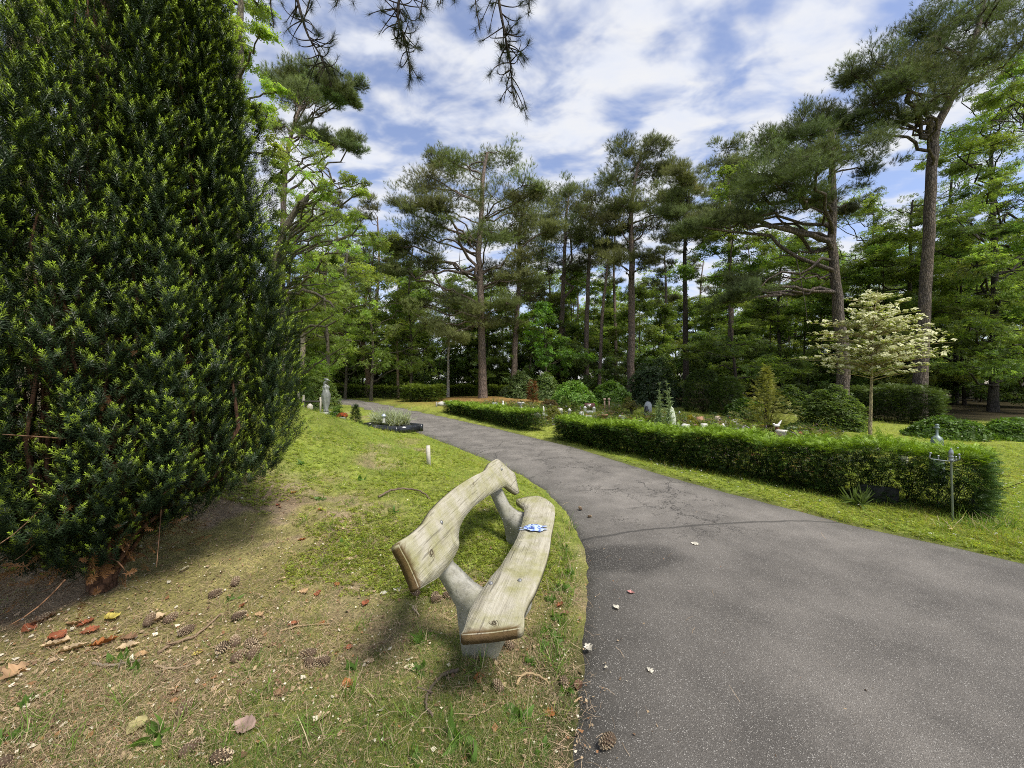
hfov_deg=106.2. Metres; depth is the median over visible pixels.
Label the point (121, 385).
yew tree
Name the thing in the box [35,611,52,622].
pine cone
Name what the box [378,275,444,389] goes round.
broadleaf tree
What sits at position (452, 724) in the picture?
weed
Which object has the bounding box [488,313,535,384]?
broadleaf tree
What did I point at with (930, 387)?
shrub
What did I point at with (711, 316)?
broadleaf tree
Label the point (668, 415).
tall plant
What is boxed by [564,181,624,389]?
pine tree
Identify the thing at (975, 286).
young beech
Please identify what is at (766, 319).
young beech
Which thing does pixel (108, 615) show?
fallen leaf
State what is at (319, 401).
timber frame
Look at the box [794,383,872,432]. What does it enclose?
dark shrub
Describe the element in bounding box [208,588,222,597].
pine cone
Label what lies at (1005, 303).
young beech
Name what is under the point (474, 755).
weed
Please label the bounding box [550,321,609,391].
young beech
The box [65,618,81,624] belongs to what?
fallen leaf
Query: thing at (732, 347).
pine tree
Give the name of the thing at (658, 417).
tall plant
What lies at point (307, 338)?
shrub
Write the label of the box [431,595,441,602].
pine cone
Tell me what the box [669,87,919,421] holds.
pine tree
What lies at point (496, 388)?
clipped hedge
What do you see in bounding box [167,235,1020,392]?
wood
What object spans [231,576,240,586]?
pine cone
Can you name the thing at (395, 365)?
broadleaf tree
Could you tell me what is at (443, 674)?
stick
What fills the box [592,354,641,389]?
shrub
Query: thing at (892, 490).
dark slab
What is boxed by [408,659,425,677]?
weed
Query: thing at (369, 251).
pine tree
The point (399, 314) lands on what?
birch tree
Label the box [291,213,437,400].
broadleaf tree
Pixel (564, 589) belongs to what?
weed
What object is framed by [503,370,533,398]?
rhododendron
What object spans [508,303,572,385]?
young beech
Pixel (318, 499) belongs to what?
weed
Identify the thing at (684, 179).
pine tree
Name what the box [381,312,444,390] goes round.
young beech
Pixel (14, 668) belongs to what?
fallen leaf
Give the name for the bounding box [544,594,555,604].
weed
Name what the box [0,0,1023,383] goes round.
sky
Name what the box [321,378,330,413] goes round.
statue
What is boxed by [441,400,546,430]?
clipped hedge
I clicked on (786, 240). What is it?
beech tree
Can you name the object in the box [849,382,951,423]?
clipped hedge
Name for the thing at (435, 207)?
pine tree
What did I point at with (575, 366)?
shrub
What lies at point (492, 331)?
young beech
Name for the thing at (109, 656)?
weed
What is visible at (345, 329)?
broadleaf tree
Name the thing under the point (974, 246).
slim pine
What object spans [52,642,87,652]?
fallen leaf
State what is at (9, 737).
weed
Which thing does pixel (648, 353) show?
young beech
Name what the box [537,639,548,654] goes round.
weed
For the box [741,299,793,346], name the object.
young beech
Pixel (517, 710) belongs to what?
weed
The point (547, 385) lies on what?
rhododendron
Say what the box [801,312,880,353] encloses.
young beech
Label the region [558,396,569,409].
dwarf conifer
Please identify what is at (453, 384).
shrub
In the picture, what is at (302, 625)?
stick
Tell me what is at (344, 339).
broadleaf tree
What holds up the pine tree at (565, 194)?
on the ground at (974, 410)
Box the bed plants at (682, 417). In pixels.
[473,398,848,486]
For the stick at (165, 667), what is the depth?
1.96 m
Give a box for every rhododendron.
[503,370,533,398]
[529,371,558,400]
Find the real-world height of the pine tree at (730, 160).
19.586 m
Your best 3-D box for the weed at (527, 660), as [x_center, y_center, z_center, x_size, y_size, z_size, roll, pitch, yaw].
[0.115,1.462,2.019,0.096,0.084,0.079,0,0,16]
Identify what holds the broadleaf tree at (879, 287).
on the ground at (974, 410)
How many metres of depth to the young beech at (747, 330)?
29.04 m
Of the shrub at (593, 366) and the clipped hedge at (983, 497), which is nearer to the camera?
the clipped hedge at (983, 497)
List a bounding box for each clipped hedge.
[331,382,359,397]
[350,384,408,398]
[399,382,446,401]
[433,383,477,396]
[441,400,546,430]
[487,383,508,395]
[548,411,1021,519]
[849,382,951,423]
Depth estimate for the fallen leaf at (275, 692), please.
1.78 m
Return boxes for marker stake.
[426,445,430,465]
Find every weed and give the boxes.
[0,724,32,744]
[8,688,50,710]
[106,646,130,662]
[126,656,145,675]
[127,712,169,748]
[225,593,243,603]
[314,493,325,500]
[345,656,357,675]
[401,742,419,767]
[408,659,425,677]
[410,628,435,643]
[439,702,456,730]
[441,714,476,756]
[462,739,478,762]
[503,702,533,732]
[525,651,536,665]
[535,735,549,757]
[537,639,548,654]
[539,623,556,632]
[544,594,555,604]
[548,630,563,646]
[550,608,565,621]
[552,646,562,664]
[555,581,569,590]
[558,681,574,695]
[564,567,574,576]
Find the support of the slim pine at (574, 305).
on the ground at (974, 410)
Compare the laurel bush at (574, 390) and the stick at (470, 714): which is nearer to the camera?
the stick at (470, 714)
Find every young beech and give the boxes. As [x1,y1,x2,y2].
[188,260,264,382]
[285,294,344,382]
[294,330,344,383]
[336,325,392,395]
[347,312,406,396]
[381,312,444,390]
[402,332,438,390]
[427,275,488,394]
[450,305,504,389]
[455,272,513,389]
[495,298,526,369]
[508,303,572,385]
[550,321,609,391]
[580,280,624,384]
[590,321,622,384]
[609,303,659,381]
[635,334,681,388]
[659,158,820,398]
[668,299,698,376]
[673,294,714,381]
[689,292,727,340]
[713,309,768,392]
[733,284,809,390]
[740,246,849,385]
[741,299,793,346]
[766,304,807,378]
[775,298,825,355]
[779,271,866,392]
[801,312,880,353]
[802,291,909,402]
[812,219,962,402]
[884,266,968,387]
[894,219,1023,404]
[930,243,1023,399]
[970,265,1023,383]
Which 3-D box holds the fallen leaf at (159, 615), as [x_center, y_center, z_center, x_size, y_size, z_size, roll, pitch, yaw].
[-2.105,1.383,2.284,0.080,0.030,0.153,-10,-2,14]
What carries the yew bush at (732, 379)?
on the ground at (974, 410)
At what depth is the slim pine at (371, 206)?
31.16 m
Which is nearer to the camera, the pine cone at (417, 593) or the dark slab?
the pine cone at (417, 593)
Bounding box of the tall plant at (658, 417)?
[651,383,665,424]
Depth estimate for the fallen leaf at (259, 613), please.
2.35 m
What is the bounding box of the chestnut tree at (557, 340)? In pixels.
[516,300,598,377]
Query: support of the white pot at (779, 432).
on the ground at (974, 410)
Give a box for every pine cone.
[0,754,14,767]
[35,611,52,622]
[142,612,155,626]
[162,612,178,623]
[174,697,195,717]
[177,624,194,635]
[178,735,205,758]
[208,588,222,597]
[209,747,233,766]
[215,641,228,653]
[229,634,240,647]
[230,648,246,662]
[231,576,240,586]
[231,610,246,620]
[244,637,258,648]
[245,644,261,659]
[299,648,315,658]
[304,656,317,668]
[313,654,330,666]
[411,590,420,595]
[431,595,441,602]
[443,591,450,598]
[492,678,503,692]
[504,640,513,649]
[559,674,568,687]
[598,731,616,750]
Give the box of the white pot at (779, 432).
[775,429,787,436]
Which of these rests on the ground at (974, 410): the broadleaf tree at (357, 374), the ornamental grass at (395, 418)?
the broadleaf tree at (357, 374)
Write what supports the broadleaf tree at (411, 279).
on the ground at (974, 410)
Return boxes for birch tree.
[378,285,417,396]
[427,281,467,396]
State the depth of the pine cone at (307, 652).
2.02 m
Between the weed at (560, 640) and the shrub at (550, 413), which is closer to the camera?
the weed at (560, 640)
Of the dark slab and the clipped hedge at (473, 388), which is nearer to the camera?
the dark slab
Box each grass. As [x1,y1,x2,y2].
[366,407,417,425]
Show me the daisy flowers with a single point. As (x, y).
(858, 504)
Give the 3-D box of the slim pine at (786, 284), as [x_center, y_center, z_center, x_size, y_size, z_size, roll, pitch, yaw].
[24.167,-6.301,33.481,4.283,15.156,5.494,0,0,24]
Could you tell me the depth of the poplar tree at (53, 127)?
8.49 m
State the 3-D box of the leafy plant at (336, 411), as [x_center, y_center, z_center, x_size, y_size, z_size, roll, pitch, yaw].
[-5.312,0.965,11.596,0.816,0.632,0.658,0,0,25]
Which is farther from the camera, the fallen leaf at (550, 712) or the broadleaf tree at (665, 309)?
the broadleaf tree at (665, 309)
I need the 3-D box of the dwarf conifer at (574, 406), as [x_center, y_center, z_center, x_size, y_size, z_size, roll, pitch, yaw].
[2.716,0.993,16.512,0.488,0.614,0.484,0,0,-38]
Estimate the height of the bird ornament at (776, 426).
0.622 m
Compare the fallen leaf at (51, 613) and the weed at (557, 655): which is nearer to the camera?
the weed at (557, 655)
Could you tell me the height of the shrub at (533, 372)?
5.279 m
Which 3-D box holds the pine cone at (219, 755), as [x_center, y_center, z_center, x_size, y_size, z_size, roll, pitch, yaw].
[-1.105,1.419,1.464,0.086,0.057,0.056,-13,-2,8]
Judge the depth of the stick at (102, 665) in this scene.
1.93 m
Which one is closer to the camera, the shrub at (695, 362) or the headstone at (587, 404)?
the headstone at (587, 404)
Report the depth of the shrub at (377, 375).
32.85 m
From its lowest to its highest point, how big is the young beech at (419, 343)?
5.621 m
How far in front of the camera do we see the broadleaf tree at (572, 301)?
34.13 m
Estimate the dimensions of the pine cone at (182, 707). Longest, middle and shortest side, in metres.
0.086 x 0.057 x 0.056 m
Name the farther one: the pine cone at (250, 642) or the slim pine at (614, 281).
the slim pine at (614, 281)
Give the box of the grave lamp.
[381,414,385,422]
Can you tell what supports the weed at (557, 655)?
on the ground at (974, 410)
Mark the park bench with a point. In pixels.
(494, 611)
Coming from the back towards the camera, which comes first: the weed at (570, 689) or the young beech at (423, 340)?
the young beech at (423, 340)
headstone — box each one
[584,403,594,409]
[644,401,651,415]
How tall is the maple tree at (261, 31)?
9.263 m
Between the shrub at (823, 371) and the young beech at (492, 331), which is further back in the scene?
the young beech at (492, 331)
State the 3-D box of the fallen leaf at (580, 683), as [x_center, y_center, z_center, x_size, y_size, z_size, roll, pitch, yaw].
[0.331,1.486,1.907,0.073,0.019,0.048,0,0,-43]
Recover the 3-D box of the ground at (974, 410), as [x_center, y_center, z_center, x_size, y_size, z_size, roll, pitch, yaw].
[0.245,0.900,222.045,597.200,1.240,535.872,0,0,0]
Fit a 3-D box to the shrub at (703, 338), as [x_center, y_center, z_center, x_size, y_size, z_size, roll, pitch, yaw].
[15.200,-1.201,26.537,7.605,5.196,5.008,0,0,11]
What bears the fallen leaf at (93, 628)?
on the ground at (974, 410)
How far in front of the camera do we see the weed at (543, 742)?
1.56 m
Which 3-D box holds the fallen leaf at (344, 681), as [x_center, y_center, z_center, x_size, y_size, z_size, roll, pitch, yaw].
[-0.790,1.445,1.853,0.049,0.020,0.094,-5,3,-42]
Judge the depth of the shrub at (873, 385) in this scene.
20.36 m
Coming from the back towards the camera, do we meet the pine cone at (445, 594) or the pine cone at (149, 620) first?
the pine cone at (445, 594)
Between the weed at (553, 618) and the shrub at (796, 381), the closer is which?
the weed at (553, 618)
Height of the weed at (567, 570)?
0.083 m
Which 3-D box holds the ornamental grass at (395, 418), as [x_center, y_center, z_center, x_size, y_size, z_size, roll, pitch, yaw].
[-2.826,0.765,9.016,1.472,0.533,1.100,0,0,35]
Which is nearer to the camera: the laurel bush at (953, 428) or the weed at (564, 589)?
the weed at (564, 589)
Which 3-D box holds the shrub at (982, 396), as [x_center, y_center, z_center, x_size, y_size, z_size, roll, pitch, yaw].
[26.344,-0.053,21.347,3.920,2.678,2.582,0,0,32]
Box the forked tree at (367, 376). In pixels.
[331,265,399,397]
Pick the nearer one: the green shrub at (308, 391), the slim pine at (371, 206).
the green shrub at (308, 391)
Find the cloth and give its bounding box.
[520,524,545,530]
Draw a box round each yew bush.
[681,368,725,411]
[708,375,744,413]
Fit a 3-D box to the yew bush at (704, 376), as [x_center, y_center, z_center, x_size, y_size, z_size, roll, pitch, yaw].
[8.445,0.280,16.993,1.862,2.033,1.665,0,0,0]
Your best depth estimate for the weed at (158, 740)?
1.61 m
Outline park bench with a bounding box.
[391,459,554,661]
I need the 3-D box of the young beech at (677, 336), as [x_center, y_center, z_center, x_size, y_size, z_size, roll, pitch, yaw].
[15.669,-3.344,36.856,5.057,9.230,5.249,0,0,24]
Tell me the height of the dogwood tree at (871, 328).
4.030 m
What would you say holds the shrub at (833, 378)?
on the ground at (974, 410)
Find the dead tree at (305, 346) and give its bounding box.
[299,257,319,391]
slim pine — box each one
[296,236,345,275]
[298,189,350,279]
[350,191,394,395]
[396,236,434,305]
[523,255,562,345]
[565,268,591,378]
[596,214,625,381]
[639,243,688,342]
[679,251,727,392]
[732,239,770,393]
[765,221,819,345]
[958,213,977,393]
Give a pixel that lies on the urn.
(937, 436)
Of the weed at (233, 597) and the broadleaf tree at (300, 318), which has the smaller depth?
the weed at (233, 597)
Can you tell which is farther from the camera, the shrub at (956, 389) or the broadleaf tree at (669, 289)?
the broadleaf tree at (669, 289)
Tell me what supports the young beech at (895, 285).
on the ground at (974, 410)
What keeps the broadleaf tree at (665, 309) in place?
on the ground at (974, 410)
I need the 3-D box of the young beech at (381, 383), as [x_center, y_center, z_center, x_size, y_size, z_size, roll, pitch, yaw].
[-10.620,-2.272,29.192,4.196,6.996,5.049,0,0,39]
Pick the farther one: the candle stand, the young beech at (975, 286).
the young beech at (975, 286)
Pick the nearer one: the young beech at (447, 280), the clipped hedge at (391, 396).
the clipped hedge at (391, 396)
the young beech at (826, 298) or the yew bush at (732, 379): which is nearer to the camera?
the yew bush at (732, 379)
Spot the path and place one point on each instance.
(916, 645)
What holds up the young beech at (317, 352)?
on the ground at (974, 410)
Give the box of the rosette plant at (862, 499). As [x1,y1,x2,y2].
[838,484,874,510]
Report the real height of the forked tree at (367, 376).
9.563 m
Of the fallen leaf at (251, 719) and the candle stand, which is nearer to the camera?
the fallen leaf at (251, 719)
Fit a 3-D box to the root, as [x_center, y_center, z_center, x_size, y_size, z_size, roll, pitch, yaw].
[-1.143,1.175,4.174,0.543,0.082,0.309,0,0,-6]
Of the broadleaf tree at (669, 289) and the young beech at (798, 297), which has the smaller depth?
the young beech at (798, 297)
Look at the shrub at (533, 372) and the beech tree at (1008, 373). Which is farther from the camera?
the shrub at (533, 372)
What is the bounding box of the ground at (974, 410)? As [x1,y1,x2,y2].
[0,390,1023,767]
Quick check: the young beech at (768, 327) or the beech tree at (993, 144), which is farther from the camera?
the young beech at (768, 327)
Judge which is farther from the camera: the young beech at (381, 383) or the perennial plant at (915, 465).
the young beech at (381, 383)
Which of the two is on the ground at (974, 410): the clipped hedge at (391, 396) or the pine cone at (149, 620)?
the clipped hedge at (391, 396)
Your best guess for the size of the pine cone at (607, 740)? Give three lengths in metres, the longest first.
0.082 x 0.054 x 0.054 m
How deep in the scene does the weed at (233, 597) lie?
2.47 m
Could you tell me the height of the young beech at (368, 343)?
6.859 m
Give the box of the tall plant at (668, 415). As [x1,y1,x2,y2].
[663,381,676,425]
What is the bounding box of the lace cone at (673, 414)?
[666,406,675,424]
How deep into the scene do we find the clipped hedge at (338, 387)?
27.44 m
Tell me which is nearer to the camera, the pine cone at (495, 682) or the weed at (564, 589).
the pine cone at (495, 682)
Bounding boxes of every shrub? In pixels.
[280,359,317,410]
[286,336,325,384]
[299,350,344,394]
[299,369,342,409]
[343,357,385,395]
[375,354,436,393]
[380,330,492,397]
[423,356,471,395]
[437,371,470,392]
[451,341,508,394]
[460,357,509,393]
[470,338,563,386]
[470,364,509,389]
[488,345,560,395]
[498,386,510,396]
[507,352,564,383]
[511,338,604,391]
[526,379,538,402]
[534,351,598,386]
[540,399,557,407]
[546,405,560,419]
[554,340,652,392]
[565,341,626,382]
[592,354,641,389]
[594,356,665,389]
[620,395,640,413]
[630,412,645,419]
[636,333,737,392]
[647,344,716,396]
[671,329,797,397]
[684,414,697,422]
[691,359,723,395]
[706,329,826,396]
[738,361,833,404]
[760,384,814,413]
[768,356,880,400]
[783,422,815,434]
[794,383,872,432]
[806,369,835,388]
[823,372,889,406]
[827,375,911,402]
[877,373,954,401]
[899,368,981,404]
[929,354,1010,400]
[943,365,1023,402]
[999,382,1023,405]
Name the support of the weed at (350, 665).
on the ground at (974, 410)
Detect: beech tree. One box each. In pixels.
[709,221,854,391]
[786,186,948,383]
[816,191,987,404]
[884,124,1022,403]
[905,76,1023,411]
[933,52,1023,386]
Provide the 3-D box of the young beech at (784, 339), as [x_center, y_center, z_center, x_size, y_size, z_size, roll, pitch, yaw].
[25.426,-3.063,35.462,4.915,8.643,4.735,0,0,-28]
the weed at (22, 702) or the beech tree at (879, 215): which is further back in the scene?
the beech tree at (879, 215)
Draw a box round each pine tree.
[255,49,371,384]
[316,245,380,395]
[370,131,569,398]
[484,184,565,382]
[532,171,599,386]
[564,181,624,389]
[580,128,697,390]
[592,225,637,385]
[647,157,722,400]
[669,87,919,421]
[696,131,765,396]
[823,0,1023,420]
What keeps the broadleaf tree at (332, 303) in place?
on the ground at (974, 410)
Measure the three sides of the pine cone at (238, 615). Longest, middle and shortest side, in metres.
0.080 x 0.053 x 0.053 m
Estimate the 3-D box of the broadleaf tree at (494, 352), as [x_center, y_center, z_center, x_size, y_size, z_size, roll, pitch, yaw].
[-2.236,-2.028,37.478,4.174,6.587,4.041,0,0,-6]
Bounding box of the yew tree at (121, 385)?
[0,0,313,625]
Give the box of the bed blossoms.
[491,401,843,465]
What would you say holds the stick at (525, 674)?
on the ground at (974, 410)
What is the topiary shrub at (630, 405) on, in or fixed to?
on the ground at (974, 410)
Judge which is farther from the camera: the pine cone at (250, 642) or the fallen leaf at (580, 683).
the pine cone at (250, 642)
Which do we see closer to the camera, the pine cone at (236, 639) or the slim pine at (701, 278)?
the pine cone at (236, 639)
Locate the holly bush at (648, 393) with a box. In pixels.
[626,357,683,407]
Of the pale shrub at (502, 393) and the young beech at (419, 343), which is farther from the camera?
the young beech at (419, 343)
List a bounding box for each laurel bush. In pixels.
[551,379,597,407]
[592,378,632,406]
[720,396,769,421]
[899,414,1006,441]
[982,416,1023,441]
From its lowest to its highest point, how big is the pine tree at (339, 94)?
24.769 m
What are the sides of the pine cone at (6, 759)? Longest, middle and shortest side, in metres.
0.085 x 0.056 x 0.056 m
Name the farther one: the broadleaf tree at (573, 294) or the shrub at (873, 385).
the broadleaf tree at (573, 294)
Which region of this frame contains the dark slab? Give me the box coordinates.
[856,483,898,504]
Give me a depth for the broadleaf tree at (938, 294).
27.08 m
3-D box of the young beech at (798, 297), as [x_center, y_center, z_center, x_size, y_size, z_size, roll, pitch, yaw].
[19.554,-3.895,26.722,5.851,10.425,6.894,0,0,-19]
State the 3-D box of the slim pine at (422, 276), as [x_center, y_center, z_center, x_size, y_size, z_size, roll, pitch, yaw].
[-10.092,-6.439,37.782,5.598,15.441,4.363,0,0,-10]
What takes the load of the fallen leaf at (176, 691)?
on the ground at (974, 410)
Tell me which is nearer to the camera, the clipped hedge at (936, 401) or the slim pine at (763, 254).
the clipped hedge at (936, 401)
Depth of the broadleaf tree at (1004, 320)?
25.34 m
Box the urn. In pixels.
[928,424,945,485]
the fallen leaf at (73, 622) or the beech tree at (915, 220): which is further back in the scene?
the beech tree at (915, 220)
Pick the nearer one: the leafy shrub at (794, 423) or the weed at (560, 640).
the weed at (560, 640)
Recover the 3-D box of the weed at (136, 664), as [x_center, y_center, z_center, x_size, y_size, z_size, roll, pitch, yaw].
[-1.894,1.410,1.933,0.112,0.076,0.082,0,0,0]
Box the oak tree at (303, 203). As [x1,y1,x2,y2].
[258,100,379,386]
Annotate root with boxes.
[378,487,430,498]
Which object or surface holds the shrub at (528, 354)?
on the ground at (974, 410)
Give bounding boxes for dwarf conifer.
[349,404,362,422]
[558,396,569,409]
[570,401,579,411]
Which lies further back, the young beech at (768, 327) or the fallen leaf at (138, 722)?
the young beech at (768, 327)
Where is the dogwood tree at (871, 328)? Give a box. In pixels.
[792,289,956,436]
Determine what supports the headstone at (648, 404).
on the ground at (974, 410)
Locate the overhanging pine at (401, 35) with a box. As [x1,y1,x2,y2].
[263,0,536,126]
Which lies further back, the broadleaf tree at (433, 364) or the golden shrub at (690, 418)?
the broadleaf tree at (433, 364)
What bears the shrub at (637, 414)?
on the ground at (974, 410)
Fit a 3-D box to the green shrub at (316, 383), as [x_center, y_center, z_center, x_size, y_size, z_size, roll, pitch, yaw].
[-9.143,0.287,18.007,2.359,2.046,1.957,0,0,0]
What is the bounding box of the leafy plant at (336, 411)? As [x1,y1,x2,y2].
[328,406,347,419]
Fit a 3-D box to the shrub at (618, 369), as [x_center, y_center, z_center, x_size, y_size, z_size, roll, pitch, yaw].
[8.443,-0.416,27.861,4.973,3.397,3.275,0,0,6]
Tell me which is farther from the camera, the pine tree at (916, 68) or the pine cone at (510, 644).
the pine tree at (916, 68)
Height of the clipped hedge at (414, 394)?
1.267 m
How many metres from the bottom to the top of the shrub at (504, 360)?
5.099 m
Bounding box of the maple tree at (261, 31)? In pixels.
[218,0,298,401]
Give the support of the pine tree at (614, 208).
on the ground at (974, 410)
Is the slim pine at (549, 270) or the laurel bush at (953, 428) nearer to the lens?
the laurel bush at (953, 428)
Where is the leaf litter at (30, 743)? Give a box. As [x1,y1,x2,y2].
[0,413,866,767]
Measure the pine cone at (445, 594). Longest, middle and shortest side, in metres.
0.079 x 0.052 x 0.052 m
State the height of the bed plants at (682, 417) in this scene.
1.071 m
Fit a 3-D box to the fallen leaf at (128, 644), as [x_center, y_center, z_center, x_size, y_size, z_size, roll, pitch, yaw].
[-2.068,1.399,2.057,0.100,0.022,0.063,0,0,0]
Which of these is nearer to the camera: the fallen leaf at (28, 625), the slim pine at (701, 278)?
the fallen leaf at (28, 625)
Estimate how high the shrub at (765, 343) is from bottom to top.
5.555 m
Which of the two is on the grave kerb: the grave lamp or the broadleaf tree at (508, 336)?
the grave lamp
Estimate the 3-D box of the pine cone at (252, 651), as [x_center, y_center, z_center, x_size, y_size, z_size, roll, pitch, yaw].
[-1.366,1.420,2.039,0.055,0.055,0.083,0,11,17]
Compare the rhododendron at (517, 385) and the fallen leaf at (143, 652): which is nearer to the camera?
the fallen leaf at (143, 652)
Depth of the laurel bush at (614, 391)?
18.98 m
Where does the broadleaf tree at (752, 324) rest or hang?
on the ground at (974, 410)
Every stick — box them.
[92,659,140,669]
[155,663,194,674]
[157,613,220,653]
[279,617,329,631]
[417,667,458,716]
[454,710,483,719]
[514,672,549,685]
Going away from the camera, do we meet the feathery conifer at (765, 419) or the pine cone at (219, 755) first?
the pine cone at (219, 755)
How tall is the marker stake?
0.370 m
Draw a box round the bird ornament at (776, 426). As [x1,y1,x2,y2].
[773,420,781,434]
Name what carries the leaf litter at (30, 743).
on the ground at (974, 410)
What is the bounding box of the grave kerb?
[360,422,422,432]
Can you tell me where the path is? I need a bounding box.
[330,399,1023,767]
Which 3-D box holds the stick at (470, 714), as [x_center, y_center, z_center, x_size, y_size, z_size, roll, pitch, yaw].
[-0.184,1.452,1.683,0.139,0.023,0.030,0,0,-12]
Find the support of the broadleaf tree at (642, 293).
on the ground at (974, 410)
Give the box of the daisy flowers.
[651,457,1020,542]
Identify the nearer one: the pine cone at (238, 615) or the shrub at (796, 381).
the pine cone at (238, 615)
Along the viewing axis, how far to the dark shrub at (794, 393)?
16.55 m
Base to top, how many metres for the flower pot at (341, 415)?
0.422 m
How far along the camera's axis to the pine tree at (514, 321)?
27.66 m
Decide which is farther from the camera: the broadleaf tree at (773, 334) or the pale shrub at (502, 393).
the broadleaf tree at (773, 334)
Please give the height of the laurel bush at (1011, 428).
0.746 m
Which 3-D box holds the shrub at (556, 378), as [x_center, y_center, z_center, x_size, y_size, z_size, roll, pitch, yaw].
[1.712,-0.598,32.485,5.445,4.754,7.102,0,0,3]
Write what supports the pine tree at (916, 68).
on the ground at (974, 410)
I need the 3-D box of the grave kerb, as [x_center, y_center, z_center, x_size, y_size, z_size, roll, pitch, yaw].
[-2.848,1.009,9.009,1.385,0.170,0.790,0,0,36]
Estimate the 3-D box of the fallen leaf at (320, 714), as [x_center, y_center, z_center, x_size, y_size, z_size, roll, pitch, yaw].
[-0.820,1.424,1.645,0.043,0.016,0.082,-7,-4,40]
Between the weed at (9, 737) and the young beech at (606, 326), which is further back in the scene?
the young beech at (606, 326)
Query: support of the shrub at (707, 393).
on the ground at (974, 410)
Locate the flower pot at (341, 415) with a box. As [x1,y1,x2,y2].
[336,412,347,419]
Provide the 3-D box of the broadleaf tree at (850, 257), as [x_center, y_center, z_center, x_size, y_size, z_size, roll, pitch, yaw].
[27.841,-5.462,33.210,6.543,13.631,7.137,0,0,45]
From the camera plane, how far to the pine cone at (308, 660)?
1.96 m
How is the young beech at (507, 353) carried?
on the ground at (974, 410)
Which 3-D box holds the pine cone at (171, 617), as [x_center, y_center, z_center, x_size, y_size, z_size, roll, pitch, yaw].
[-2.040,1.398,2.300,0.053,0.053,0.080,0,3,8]
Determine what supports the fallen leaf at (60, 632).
on the ground at (974, 410)
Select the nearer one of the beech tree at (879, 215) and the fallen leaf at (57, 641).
the fallen leaf at (57, 641)
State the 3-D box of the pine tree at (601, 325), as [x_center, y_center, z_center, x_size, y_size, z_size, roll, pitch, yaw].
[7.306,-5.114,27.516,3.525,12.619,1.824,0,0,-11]
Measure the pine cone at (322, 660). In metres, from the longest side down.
0.083 x 0.055 x 0.055 m
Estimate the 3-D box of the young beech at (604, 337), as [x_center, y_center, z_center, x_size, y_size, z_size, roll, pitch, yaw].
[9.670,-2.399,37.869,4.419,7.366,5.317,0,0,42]
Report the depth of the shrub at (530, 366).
28.71 m
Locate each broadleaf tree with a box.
[247,188,356,388]
[274,203,375,384]
[288,278,312,366]
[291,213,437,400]
[298,287,349,345]
[306,250,391,398]
[323,299,366,384]
[356,251,461,393]
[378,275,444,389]
[378,291,428,393]
[379,338,422,381]
[423,303,471,375]
[476,330,506,377]
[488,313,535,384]
[539,286,577,339]
[547,262,608,378]
[589,278,637,360]
[595,306,627,378]
[605,276,667,375]
[641,286,699,371]
[644,302,682,389]
[694,297,726,331]
[709,301,762,395]
[762,289,824,383]
[793,244,872,356]
[846,232,943,397]
[902,245,1000,395]
[943,281,1020,397]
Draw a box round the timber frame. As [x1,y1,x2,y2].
[297,394,321,411]
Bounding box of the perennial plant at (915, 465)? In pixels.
[904,456,925,473]
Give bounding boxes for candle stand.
[929,447,959,521]
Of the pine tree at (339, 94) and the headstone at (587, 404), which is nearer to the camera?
the headstone at (587, 404)
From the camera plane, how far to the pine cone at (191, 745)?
1.51 m
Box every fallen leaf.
[0,659,33,679]
[21,622,37,631]
[30,610,61,622]
[41,635,77,645]
[47,629,66,638]
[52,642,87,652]
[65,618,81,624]
[75,615,98,626]
[79,625,99,633]
[86,634,123,645]
[104,612,120,618]
[116,641,139,648]
[119,631,137,639]
[126,710,149,734]
[135,650,148,656]
[154,609,171,619]
[167,687,186,693]
[234,714,257,732]
[255,610,263,615]
[273,685,290,694]
[313,711,329,721]
[342,678,352,688]
[543,707,556,716]
[574,676,582,689]
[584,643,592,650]
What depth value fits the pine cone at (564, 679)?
1.90 m
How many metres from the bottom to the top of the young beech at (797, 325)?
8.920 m
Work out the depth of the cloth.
2.79 m
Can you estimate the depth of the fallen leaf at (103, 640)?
2.08 m
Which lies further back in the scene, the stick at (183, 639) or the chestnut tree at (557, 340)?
the chestnut tree at (557, 340)
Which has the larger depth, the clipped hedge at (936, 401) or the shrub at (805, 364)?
the shrub at (805, 364)
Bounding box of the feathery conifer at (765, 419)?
[721,363,803,427]
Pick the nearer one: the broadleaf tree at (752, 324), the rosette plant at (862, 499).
the rosette plant at (862, 499)
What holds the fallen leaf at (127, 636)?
on the ground at (974, 410)
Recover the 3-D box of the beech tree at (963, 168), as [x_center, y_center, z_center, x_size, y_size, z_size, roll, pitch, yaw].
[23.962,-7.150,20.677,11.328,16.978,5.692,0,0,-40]
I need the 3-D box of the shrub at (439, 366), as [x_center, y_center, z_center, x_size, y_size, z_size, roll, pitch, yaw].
[-5.908,-1.499,30.220,8.646,5.907,5.694,0,0,-14]

